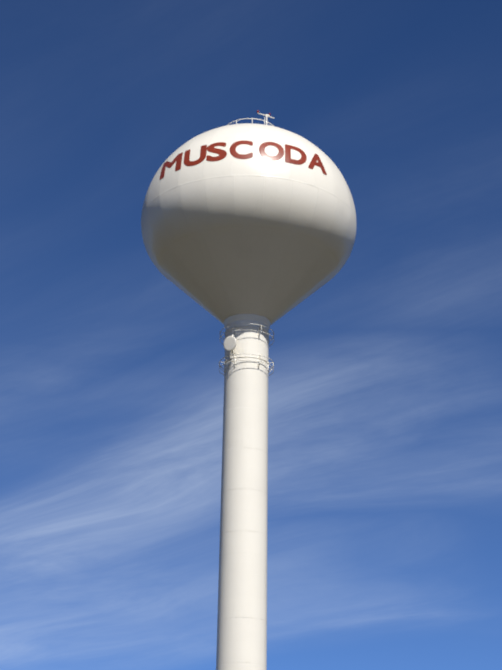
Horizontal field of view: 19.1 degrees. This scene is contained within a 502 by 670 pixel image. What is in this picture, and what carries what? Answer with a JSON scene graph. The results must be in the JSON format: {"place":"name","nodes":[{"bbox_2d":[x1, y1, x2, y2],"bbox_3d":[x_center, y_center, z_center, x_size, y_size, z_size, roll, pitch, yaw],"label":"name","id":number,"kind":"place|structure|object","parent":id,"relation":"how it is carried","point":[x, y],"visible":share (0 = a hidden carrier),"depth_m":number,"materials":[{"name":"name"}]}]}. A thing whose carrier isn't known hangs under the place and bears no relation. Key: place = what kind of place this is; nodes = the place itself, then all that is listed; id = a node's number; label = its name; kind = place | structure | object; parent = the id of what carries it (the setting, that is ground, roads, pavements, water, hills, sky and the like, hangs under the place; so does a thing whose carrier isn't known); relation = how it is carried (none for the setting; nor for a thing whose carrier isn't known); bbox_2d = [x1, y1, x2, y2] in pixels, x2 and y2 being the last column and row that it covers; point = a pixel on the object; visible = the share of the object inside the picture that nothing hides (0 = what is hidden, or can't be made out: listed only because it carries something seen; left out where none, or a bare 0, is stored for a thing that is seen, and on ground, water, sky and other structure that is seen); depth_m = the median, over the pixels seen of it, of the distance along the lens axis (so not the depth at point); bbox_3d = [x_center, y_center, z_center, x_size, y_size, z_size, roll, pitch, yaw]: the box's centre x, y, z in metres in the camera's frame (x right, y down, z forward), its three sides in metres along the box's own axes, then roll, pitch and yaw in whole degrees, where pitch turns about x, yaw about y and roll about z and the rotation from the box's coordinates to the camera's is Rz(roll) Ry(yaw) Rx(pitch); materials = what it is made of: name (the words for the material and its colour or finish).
{"place":"outdoors","nodes":[
{"label":"outdoors","id":0,"kind":"place"},
{"bbox_2d":[216,320,268,669],"bbox_3d":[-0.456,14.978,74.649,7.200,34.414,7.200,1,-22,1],"label":"support column","id":1,"kind":"structure","parent":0,"point":[242,618],"depth_m":76.11,"materials":[{"name":"white metal"}]},
{"bbox_2d":[224,335,236,353],"bbox_3d":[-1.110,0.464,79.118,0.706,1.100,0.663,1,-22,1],"label":"dish antenna","id":2,"kind":"object","parent":1,"relation":"attached to","point":[230,342],"visible":1,"depth_m":79.00,"materials":[{"name":"white metal"}]},
{"bbox_2d":[219,354,273,375],"bbox_3d":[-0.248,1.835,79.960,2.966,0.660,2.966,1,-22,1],"label":"water tower antenna ring","id":3,"kind":"object","parent":1,"relation":"attached to","point":[258,361],"visible":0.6,"depth_m":79.12,"materials":[{"name":"white metal"}]},
{"bbox_2d":[220,323,273,345],"bbox_3d":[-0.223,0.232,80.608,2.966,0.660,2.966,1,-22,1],"label":"water tower antenna ring","id":4,"kind":"object","parent":1,"relation":"attached to","point":[235,327],"visible":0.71,"depth_m":79.70,"materials":[{"name":"grey metal"}]},
{"bbox_2d":[141,123,356,324],"bbox_3d":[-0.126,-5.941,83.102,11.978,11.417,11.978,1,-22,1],"label":"water tank","id":5,"kind":"object","parent":1,"relation":"on","point":[229,234],"visible":0.92,"depth_m":79.00,"materials":[{"name":"white metal"}]},
{"bbox_2d":[159,140,326,179],"bbox_3d":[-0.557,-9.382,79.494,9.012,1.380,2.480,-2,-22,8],"label":"lettering","id":6,"kind":"object","parent":5,"relation":"attached to","point":[223,155],"visible":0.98,"depth_m":78.94,"materials":[{"name":"red paint"}]},
{"bbox_2d":[228,118,272,125],"bbox_3d":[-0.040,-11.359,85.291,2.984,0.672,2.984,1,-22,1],"label":"guard rail","id":7,"kind":"object","parent":5,"relation":"on","point":[250,118],"visible":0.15,"depth_m":84.15,"materials":[{"name":"white metal"}]},
{"bbox_2d":[258,113,273,124],"bbox_3d":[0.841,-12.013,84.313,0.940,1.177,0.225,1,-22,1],"label":"water tower beacon mast","id":8,"kind":"object","parent":5,"relation":"on","point":[266,115],"visible":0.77,"depth_m":84.44,"materials":[{"name":"white metal"}]},
{"bbox_2d":[224,314,270,327],"bbox_3d":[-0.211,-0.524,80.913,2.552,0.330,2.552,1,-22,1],"label":"collar","id":9,"kind":"object","parent":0,"point":[266,321],"visible":0.62,"depth_m":79.92,"materials":[{"name":"white metal"}]},
{"bbox_2d":[0,0,501,669],"label":"sky","id":10,"kind":"structure","parent":0,"point":[384,509],"materials":[{"name":"blue"}]}
]}

